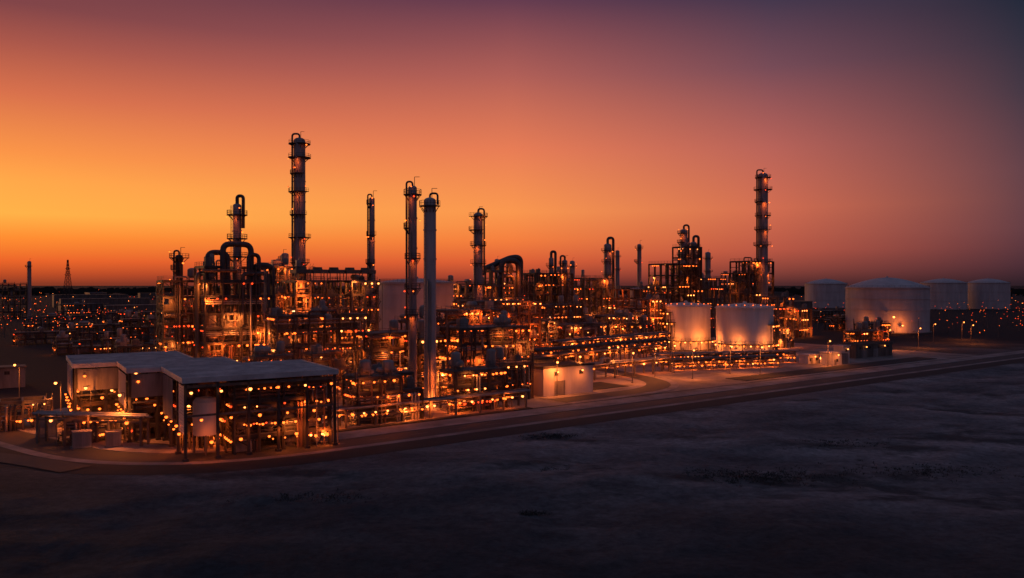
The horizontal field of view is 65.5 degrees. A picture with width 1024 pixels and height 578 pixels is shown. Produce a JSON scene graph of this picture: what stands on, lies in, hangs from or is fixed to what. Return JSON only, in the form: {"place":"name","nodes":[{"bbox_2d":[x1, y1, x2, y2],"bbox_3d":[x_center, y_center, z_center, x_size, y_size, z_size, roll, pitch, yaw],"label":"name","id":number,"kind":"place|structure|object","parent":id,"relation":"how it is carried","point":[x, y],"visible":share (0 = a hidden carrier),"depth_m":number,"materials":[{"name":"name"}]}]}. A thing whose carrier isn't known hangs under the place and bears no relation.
{"place":"outdoors","nodes":[
{"label":"outdoors","id":0,"kind":"place"},
{"bbox_2d":[0,364,26,388],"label":"warehouse","id":1,"kind":"structure","parent":0,"point":[9,376],"depth_m":229.72,"materials":[{"name":"paint"}]},
{"bbox_2d":[0,453,89,471],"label":"road","id":2,"kind":"structure","parent":0,"point":[45,463],"depth_m":132.98,"materials":[{"name":"grey asphalt"}]},
{"bbox_2d":[52,294,127,306],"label":"warehouse","id":3,"kind":"structure","parent":0,"point":[55,298],"depth_m":1026.60,"materials":[{"name":"paint"}]},
{"bbox_2d":[379,277,454,357],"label":"storage tank","id":4,"kind":"object","parent":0,"point":[392,299],"visible":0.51,"depth_m":323.32,"materials":[{"name":"metal"}]},
{"bbox_2d":[29,337,974,443],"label":"yard","id":5,"kind":"structure","parent":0,"point":[708,376],"depth_m":265.82,"materials":[{"name":"grey concrete"}]},
{"bbox_2d":[0,395,52,431],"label":"process unit","id":6,"kind":"object","parent":5,"relation":"on","point":[10,422],"visible":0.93,"depth_m":163.74,"materials":[{"name":"paint"}]},
{"bbox_2d":[55,410,122,445],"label":"process unit","id":7,"kind":"object","parent":5,"relation":"on","point":[68,425],"visible":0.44,"depth_m":149.70,"materials":[{"name":"paint"}]},
{"bbox_2d":[32,410,152,446],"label":"pipe rack","id":8,"kind":"object","parent":5,"relation":"on","point":[94,416],"visible":1,"depth_m":148.65,"materials":[{"name":"metal"}]},
{"bbox_2d":[77,366,162,418],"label":"process unit","id":9,"kind":"object","parent":5,"relation":"on","point":[97,403],"visible":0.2,"depth_m":165.83,"materials":[{"name":"metal"}]},
{"bbox_2d":[64,351,192,410],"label":"process building","id":10,"kind":"structure","parent":5,"relation":"on","point":[105,378],"depth_m":163.62,"materials":[{"name":"metal"}]},
{"bbox_2d":[118,310,166,341],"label":"process unit","id":11,"kind":"object","parent":5,"relation":"on","point":[147,333],"visible":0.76,"depth_m":406.17,"materials":[{"name":"metal"}]},
{"bbox_2d":[125,373,167,440],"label":"process unit","id":12,"kind":"object","parent":5,"relation":"on","point":[148,407],"visible":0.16,"depth_m":153.81,"materials":[{"name":"metal"}]},
{"bbox_2d":[115,357,239,442],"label":"process building","id":13,"kind":"structure","parent":5,"relation":"on","point":[145,385],"depth_m":152.87,"materials":[{"name":"metal"}]},
{"bbox_2d":[167,381,230,450],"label":"process unit","id":14,"kind":"object","parent":5,"relation":"on","point":[207,391],"visible":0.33,"depth_m":145.63,"materials":[{"name":"metal"}]},
{"bbox_2d":[192,241,277,361],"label":"process unit","id":15,"kind":"object","parent":5,"relation":"on","point":[248,334],"visible":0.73,"depth_m":230.06,"materials":[{"name":"metal"}]},
{"bbox_2d":[226,194,247,359],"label":"distillation column","id":16,"kind":"structure","parent":5,"relation":"on","point":[238,215],"depth_m":234.86,"materials":[{"name":"metal"}]},
{"bbox_2d":[161,359,338,461],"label":"process building","id":17,"kind":"structure","parent":5,"relation":"on","point":[216,373],"depth_m":143.59,"materials":[{"name":"metal"}]},
{"bbox_2d":[245,279,289,360],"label":"process unit","id":18,"kind":"object","parent":5,"relation":"on","point":[281,294],"visible":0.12,"depth_m":259.93,"materials":[{"name":"paint"}]},
{"bbox_2d":[213,375,338,454],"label":"process unit","id":19,"kind":"object","parent":5,"relation":"on","point":[264,425],"visible":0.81,"depth_m":145.16,"materials":[{"name":"metal"}]},
{"bbox_2d":[262,253,314,319],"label":"process unit","id":20,"kind":"object","parent":5,"relation":"on","point":[280,268],"visible":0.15,"depth_m":277.39,"materials":[{"name":"metal"}]},
{"bbox_2d":[242,341,353,397],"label":"process unit","id":21,"kind":"object","parent":5,"relation":"on","point":[314,353],"visible":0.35,"depth_m":204.69,"materials":[{"name":"metal"}]},
{"bbox_2d":[288,131,310,313],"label":"distillation column","id":22,"kind":"structure","parent":5,"relation":"on","point":[298,157],"depth_m":290.01,"materials":[{"name":"metal"}]},
{"bbox_2d":[263,300,369,387],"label":"process unit","id":23,"kind":"object","parent":5,"relation":"on","point":[311,321],"visible":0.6,"depth_m":228.51,"materials":[{"name":"metal"}]},
{"bbox_2d":[280,267,382,366],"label":"process unit","id":24,"kind":"object","parent":5,"relation":"on","point":[328,289],"visible":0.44,"depth_m":262.19,"materials":[{"name":"paint"}]},
{"bbox_2d":[365,191,375,330],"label":"distillation column","id":25,"kind":"structure","parent":5,"relation":"on","point":[370,231],"depth_m":271.14,"materials":[{"name":"metal"}]},
{"bbox_2d":[342,359,427,425],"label":"process unit","id":26,"kind":"object","parent":5,"relation":"on","point":[364,376],"visible":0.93,"depth_m":172.53,"materials":[{"name":"metal"}]},
{"bbox_2d":[356,319,423,398],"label":"process unit","id":27,"kind":"object","parent":5,"relation":"on","point":[384,338],"visible":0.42,"depth_m":209.90,"materials":[{"name":"metal"}]},
{"bbox_2d":[403,177,421,385],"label":"distillation column","id":28,"kind":"structure","parent":5,"relation":"on","point":[412,261],"depth_m":202.02,"materials":[{"name":"metal"}]},
{"bbox_2d":[317,388,530,427],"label":"pipe rack","id":29,"kind":"object","parent":5,"relation":"on","point":[430,400],"visible":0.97,"depth_m":179.43,"materials":[{"name":"metal"}]},
{"bbox_2d":[394,305,455,377],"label":"process unit","id":30,"kind":"object","parent":5,"relation":"on","point":[421,313],"visible":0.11,"depth_m":236.19,"materials":[{"name":"metal"}]},
{"bbox_2d":[419,188,439,407],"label":"column","id":31,"kind":"structure","parent":5,"relation":"on","point":[430,205],"depth_m":192.69,"materials":[{"name":"metal"}]},
{"bbox_2d":[402,319,458,396],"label":"process unit","id":32,"kind":"object","parent":5,"relation":"on","point":[420,339],"visible":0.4,"depth_m":207.95,"materials":[{"name":"metal"}]},
{"bbox_2d":[332,407,532,432],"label":"grass island","id":33,"kind":"structure","parent":5,"relation":"on","point":[407,422],"depth_m":174.97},
{"bbox_2d":[436,300,502,377],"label":"process unit","id":34,"kind":"object","parent":5,"relation":"on","point":[470,311],"visible":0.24,"depth_m":242.27,"materials":[{"name":"metal"}]},
{"bbox_2d":[448,275,494,308],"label":"process unit","id":35,"kind":"object","parent":5,"relation":"on","point":[459,293],"visible":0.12,"depth_m":394.33,"materials":[{"name":"paint"}]},
{"bbox_2d":[439,349,511,412],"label":"process unit","id":36,"kind":"object","parent":5,"relation":"on","point":[456,370],"visible":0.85,"depth_m":189.50,"materials":[{"name":"metal"}]},
{"bbox_2d":[469,206,487,305],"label":"distillation column","id":37,"kind":"structure","parent":5,"relation":"on","point":[478,241],"depth_m":300.40,"materials":[{"name":"metal"}]},
{"bbox_2d":[437,310,533,395],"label":"process unit","id":38,"kind":"object","parent":5,"relation":"on","point":[475,354],"visible":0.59,"depth_m":209.07,"materials":[{"name":"metal"}]},
{"bbox_2d":[453,297,541,363],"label":"process unit","id":39,"kind":"object","parent":5,"relation":"on","point":[511,307],"visible":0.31,"depth_m":274.18,"materials":[{"name":"metal"}]},
{"bbox_2d":[483,255,525,329],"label":"process unit","id":40,"kind":"object","parent":5,"relation":"on","point":[516,287],"visible":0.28,"depth_m":309.24,"materials":[{"name":"paint"}]},
{"bbox_2d":[483,346,533,400],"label":"process unit","id":41,"kind":"object","parent":5,"relation":"on","point":[516,362],"visible":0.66,"depth_m":206.97,"materials":[{"name":"metal"}]},
{"bbox_2d":[509,315,556,361],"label":"process unit","id":42,"kind":"object","parent":5,"relation":"on","point":[547,331],"visible":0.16,"depth_m":300.01,"materials":[{"name":"paint"}]},
{"bbox_2d":[523,266,575,329],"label":"process unit","id":43,"kind":"object","parent":5,"relation":"on","point":[547,293],"visible":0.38,"depth_m":380.46,"materials":[{"name":"metal"}]},
{"bbox_2d":[546,250,556,313],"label":"distillation column","id":44,"kind":"structure","parent":5,"relation":"on","point":[552,265],"depth_m":391.21,"materials":[{"name":"metal"}]},
{"bbox_2d":[533,295,583,350],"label":"process unit","id":45,"kind":"object","parent":5,"relation":"on","point":[567,313],"visible":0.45,"depth_m":341.60,"materials":[{"name":"metal"}]},
{"bbox_2d":[525,361,594,396],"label":"storage shed","id":46,"kind":"structure","parent":5,"relation":"on","point":[575,377],"depth_m":214.84,"materials":[{"name":"paint"}]},
{"bbox_2d":[549,317,608,360],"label":"process unit","id":47,"kind":"object","parent":5,"relation":"on","point":[565,332],"visible":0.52,"depth_m":314.13,"materials":[{"name":"paint"}]},
{"bbox_2d":[569,270,614,329],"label":"process unit","id":48,"kind":"object","parent":5,"relation":"on","point":[597,296],"visible":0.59,"depth_m":420.61,"materials":[{"name":"paint"}]},
{"bbox_2d":[529,338,668,365],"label":"pipe rack","id":49,"kind":"object","parent":5,"relation":"on","point":[632,344],"visible":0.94,"depth_m":285.11,"materials":[{"name":"metal"}]},
{"bbox_2d":[601,236,614,312],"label":"distillation column","id":50,"kind":"structure","parent":5,"relation":"on","point":[607,261],"depth_m":453.24,"materials":[{"name":"metal"}]},
{"bbox_2d":[577,307,642,354],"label":"process unit","id":51,"kind":"object","parent":5,"relation":"on","point":[618,315],"visible":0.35,"depth_m":345.13,"materials":[{"name":"paint"}]},
{"bbox_2d":[550,331,670,361],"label":"pipe rack","id":52,"kind":"object","parent":5,"relation":"on","point":[606,338],"visible":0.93,"depth_m":310.05,"materials":[{"name":"metal"}]},
{"bbox_2d":[603,281,656,331],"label":"process unit","id":53,"kind":"object","parent":5,"relation":"on","point":[621,299],"visible":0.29,"depth_m":431.97,"materials":[{"name":"metal"}]},
{"bbox_2d":[589,356,671,380],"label":"pipe rack","id":54,"kind":"object","parent":5,"relation":"on","point":[606,363],"visible":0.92,"depth_m":259.50,"materials":[{"name":"metal"}]},
{"bbox_2d":[621,312,653,353],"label":"process unit","id":55,"kind":"object","parent":5,"relation":"on","point":[643,322],"visible":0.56,"depth_m":343.40,"materials":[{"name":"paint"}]},
{"bbox_2d":[635,294,665,349],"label":"process unit","id":56,"kind":"object","parent":5,"relation":"on","point":[654,303],"visible":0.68,"depth_m":359.11,"materials":[{"name":"metal"}]},
{"bbox_2d":[648,260,698,314],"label":"process unit","id":57,"kind":"object","parent":5,"relation":"on","point":[678,272],"visible":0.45,"depth_m":400.34,"materials":[{"name":"metal"}]},
{"bbox_2d":[677,224,690,299],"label":"distillation column","id":58,"kind":"structure","parent":5,"relation":"on","point":[684,233],"depth_m":406.19,"materials":[{"name":"metal"}]},
{"bbox_2d":[658,301,714,350],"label":"storage tank","id":59,"kind":"object","parent":5,"relation":"on","point":[687,325],"visible":0.88,"depth_m":356.28,"materials":[{"name":"metal"}]},
{"bbox_2d":[672,238,702,303],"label":"process unit","id":60,"kind":"object","parent":5,"relation":"on","point":[694,257],"visible":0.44,"depth_m":408.87,"materials":[{"name":"metal"}]},
{"bbox_2d":[660,353,782,370],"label":"pipe rack","id":61,"kind":"object","parent":5,"relation":"on","point":[723,360],"visible":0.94,"depth_m":282.12,"materials":[{"name":"metal"}]},
{"bbox_2d":[651,349,798,366],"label":"pipe rack","id":62,"kind":"object","parent":5,"relation":"on","point":[785,353],"visible":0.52,"depth_m":298.48,"materials":[{"name":"metal"}]},
{"bbox_2d":[714,301,778,353],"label":"storage tank","id":63,"kind":"object","parent":5,"relation":"on","point":[744,326],"visible":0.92,"depth_m":334.88,"materials":[{"name":"metal"}]},
{"bbox_2d":[729,257,773,305],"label":"process unit","id":64,"kind":"object","parent":5,"relation":"on","point":[748,264],"visible":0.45,"depth_m":386.44,"materials":[{"name":"metal"}]},
{"bbox_2d":[753,169,771,303],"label":"distillation column","id":65,"kind":"structure","parent":5,"relation":"on","point":[761,190],"depth_m":385.69,"materials":[{"name":"metal"}]},
{"bbox_2d":[761,290,794,347],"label":"process unit","id":66,"kind":"object","parent":5,"relation":"on","point":[783,337],"visible":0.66,"depth_m":372.27,"materials":[{"name":"paint"}]},
{"bbox_2d":[797,353,819,363],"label":"control hut","id":67,"kind":"object","parent":5,"relation":"on","point":[809,358],"visible":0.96,"depth_m":298.42,"materials":[{"name":"white concrete"}]},
{"bbox_2d":[725,357,936,380],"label":"grass island","id":68,"kind":"structure","parent":5,"relation":"on","point":[810,371],"depth_m":276.96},
{"bbox_2d":[819,351,842,364],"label":"control hut","id":69,"kind":"object","parent":5,"relation":"on","point":[830,357],"visible":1,"depth_m":294.35,"materials":[{"name":"white concrete"}]},
{"bbox_2d":[1,350,1018,444],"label":"verge","id":70,"kind":"structure","parent":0,"point":[562,405],"depth_m":195.68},
{"bbox_2d":[0,286,1023,577],"bbox_3d":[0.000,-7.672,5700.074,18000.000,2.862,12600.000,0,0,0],"label":"ground","id":71,"kind":"structure","parent":0,"point":[626,498],"depth_m":111.55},
{"bbox_2d":[0,279,26,317],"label":"process unit","id":72,"kind":"object","parent":71,"relation":"on","point":[14,312],"visible":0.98,"depth_m":696.17,"materials":[{"name":"metal"}]},
{"bbox_2d":[25,258,31,317],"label":"chimney stack","id":73,"kind":"object","parent":71,"relation":"on","point":[29,293],"visible":0.98,"depth_m":698.76,"materials":[{"name":"metal"}]},
{"bbox_2d":[12,322,78,344],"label":"process unit","id":74,"kind":"object","parent":71,"relation":"on","point":[41,334],"visible":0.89,"depth_m":396.80,"materials":[{"name":"metal"}]},
{"bbox_2d":[35,416,58,438],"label":"equipment cabinet","id":75,"kind":"object","parent":71,"relation":"on","point":[52,428],"visible":0.31,"depth_m":155.37,"materials":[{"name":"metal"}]},
{"bbox_2d":[24,310,97,330],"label":"process unit","id":76,"kind":"object","parent":71,"relation":"on","point":[33,325],"visible":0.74,"depth_m":514.45,"materials":[{"name":"metal"}]},
{"bbox_2d":[55,299,109,317],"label":"process unit","id":77,"kind":"object","parent":71,"relation":"on","point":[86,312],"visible":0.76,"depth_m":695.72,"materials":[{"name":"metal"}]},
{"bbox_2d":[52,328,125,354],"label":"process unit","id":78,"kind":"object","parent":71,"relation":"on","point":[62,336],"visible":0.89,"depth_m":341.21,"materials":[{"name":"metal"}]},
{"bbox_2d":[59,298,149,315],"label":"warehouse","id":79,"kind":"structure","parent":71,"relation":"on","point":[125,301],"depth_m":765.97,"materials":[{"name":"paint"}]},
{"bbox_2d":[67,319,142,340],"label":"process unit","id":80,"kind":"object","parent":71,"relation":"on","point":[96,336],"visible":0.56,"depth_m":424.77,"materials":[{"name":"metal"}]},
{"bbox_2d":[102,308,161,327],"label":"process unit","id":81,"kind":"object","parent":71,"relation":"on","point":[115,319],"visible":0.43,"depth_m":552.41,"materials":[{"name":"metal"}]},
{"bbox_2d":[114,334,158,352],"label":"process unit","id":82,"kind":"object","parent":71,"relation":"on","point":[123,341],"visible":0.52,"depth_m":307.94,"materials":[{"name":"metal"}]},
{"bbox_2d":[103,304,189,318],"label":"warehouse","id":83,"kind":"structure","parent":71,"relation":"on","point":[140,308],"depth_m":695.44,"materials":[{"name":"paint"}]},
{"bbox_2d":[155,268,202,357],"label":"process unit","id":84,"kind":"object","parent":71,"relation":"on","point":[166,311],"visible":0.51,"depth_m":241.74,"materials":[{"name":"metal"}]},
{"bbox_2d":[169,247,188,351],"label":"distillation column","id":85,"kind":"structure","parent":71,"relation":"on","point":[176,267],"depth_m":244.94,"materials":[{"name":"metal"}]},
{"bbox_2d":[0,286,1023,295],"bbox_3d":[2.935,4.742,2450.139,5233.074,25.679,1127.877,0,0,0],"label":"treeline","id":86,"kind":"object","parent":71,"relation":"on","point":[134,291],"visible":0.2,"depth_m":2208.02,"materials":[{"name":"green plant"}]},
{"bbox_2d":[226,432,1023,515],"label":"scrub","id":87,"kind":"object","parent":71,"relation":"on","point":[556,435],"visible":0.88,"depth_m":125.34,"materials":[{"name":"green plant"}]},
{"bbox_2d":[697,273,726,326],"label":"process unit","id":88,"kind":"object","parent":71,"relation":"on","point":[711,297],"visible":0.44,"depth_m":555.15,"materials":[{"name":"paint"}]},
{"bbox_2d":[721,271,752,304],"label":"process unit","id":89,"kind":"object","parent":71,"relation":"on","point":[725,273],"visible":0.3,"depth_m":617.80,"materials":[{"name":"metal"}]},
{"bbox_2d":[774,301,811,337],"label":"process unit","id":90,"kind":"object","parent":71,"relation":"on","point":[798,326],"visible":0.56,"depth_m":446.91,"materials":[{"name":"metal"}]},
{"bbox_2d":[804,278,847,307],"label":"storage tank","id":91,"kind":"object","parent":71,"relation":"on","point":[825,293],"visible":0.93,"depth_m":978.52,"materials":[{"name":"metal"}]},
{"bbox_2d":[812,306,844,322],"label":"process unit","id":92,"kind":"object","parent":71,"relation":"on","point":[821,313],"visible":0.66,"depth_m":616.11,"materials":[{"name":"metal"}]},
{"bbox_2d":[824,313,844,330],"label":"process unit","id":93,"kind":"object","parent":71,"relation":"on","point":[838,325],"visible":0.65,"depth_m":512.73,"materials":[{"name":"metal"}]},
{"bbox_2d":[843,320,888,342],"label":"process unit","id":94,"kind":"object","parent":71,"relation":"on","point":[863,332],"visible":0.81,"depth_m":387.14,"materials":[{"name":"metal"}]},
{"bbox_2d":[853,316,890,335],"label":"process unit","id":95,"kind":"object","parent":71,"relation":"on","point":[884,326],"visible":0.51,"depth_m":460.13,"materials":[{"name":"metal"}]},
{"bbox_2d":[844,276,931,333],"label":"storage tank","id":96,"kind":"object","parent":71,"relation":"on","point":[901,306],"visible":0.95,"depth_m":483.87,"materials":[{"name":"metal"}]},
{"bbox_2d":[920,278,968,309],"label":"storage tank","id":97,"kind":"object","parent":71,"relation":"on","point":[944,292],"visible":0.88,"depth_m":918.47,"materials":[{"name":"metal"}]},
{"bbox_2d":[968,278,1010,309],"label":"storage tank","id":98,"kind":"object","parent":71,"relation":"on","point":[987,293],"visible":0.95,"depth_m":931.05,"materials":[{"name":"metal"}]},
{"bbox_2d":[0,358,1023,474],"bbox_3d":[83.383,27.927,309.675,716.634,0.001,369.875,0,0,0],"label":"verge","id":99,"kind":"structure","parent":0,"point":[102,469],"depth_m":151.34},
{"bbox_2d":[0,353,1023,461],"bbox_3d":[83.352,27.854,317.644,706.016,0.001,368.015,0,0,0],"label":"road","id":100,"kind":"structure","parent":0,"point":[23,439],"depth_m":158.25,"materials":[{"name":"grey asphalt"}]},
{"bbox_2d":[192,396,215,454],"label":"process vessel","id":101,"kind":"object","parent":100,"relation":"on","point":[205,427],"visible":0.67,"depth_m":139.06,"materials":[{"name":"paint"}]},
{"bbox_2d":[1,353,1022,453],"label":"kerb","id":102,"kind":"structure","parent":100,"relation":"on","point":[477,422],"depth_m":171.05,"materials":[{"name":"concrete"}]},
{"bbox_2d":[0,357,1023,464],"bbox_3d":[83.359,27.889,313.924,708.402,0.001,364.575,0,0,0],"label":"shoulder","id":103,"kind":"object","parent":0,"point":[22,450],"visible":1,"depth_m":148.93},
{"bbox_2d":[0,0,1023,285],"label":"sky","id":104,"kind":"structure","parent":0,"point":[888,134],"materials":[{"name":"orange"}]},
{"bbox_2d":[1,350,1023,452],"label":"pavement","id":105,"kind":"structure","parent":0,"point":[135,447],"depth_m":183.49,"materials":[{"name":"grey concrete"}]},
{"bbox_2d":[70,429,92,449],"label":"equipment cabinet","id":106,"kind":"object","parent":105,"relation":"on","point":[81,438],"visible":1,"depth_m":144.86,"materials":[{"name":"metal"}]},
{"bbox_2d":[104,429,122,447],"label":"equipment cabinet","id":107,"kind":"object","parent":105,"relation":"on","point":[112,438],"visible":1,"depth_m":146.00,"materials":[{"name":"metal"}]},
{"bbox_2d":[543,370,645,398],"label":"pavement","id":108,"kind":"structure","parent":0,"point":[638,383],"depth_m":226.89,"materials":[{"name":"grey concrete"}]},
{"bbox_2d":[548,359,670,402],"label":"road","id":109,"kind":"structure","parent":0,"point":[653,384],"depth_m":224.82,"materials":[{"name":"grey asphalt"}]},
{"bbox_2d":[568,359,678,403],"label":"pavement","id":110,"kind":"structure","parent":0,"point":[674,384],"depth_m":222.65,"materials":[{"name":"grey concrete"}]},
{"bbox_2d":[834,341,892,357],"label":"storage shed","id":111,"kind":"structure","parent":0,"point":[863,349],"depth_m":325.75,"materials":[{"name":"paint"}]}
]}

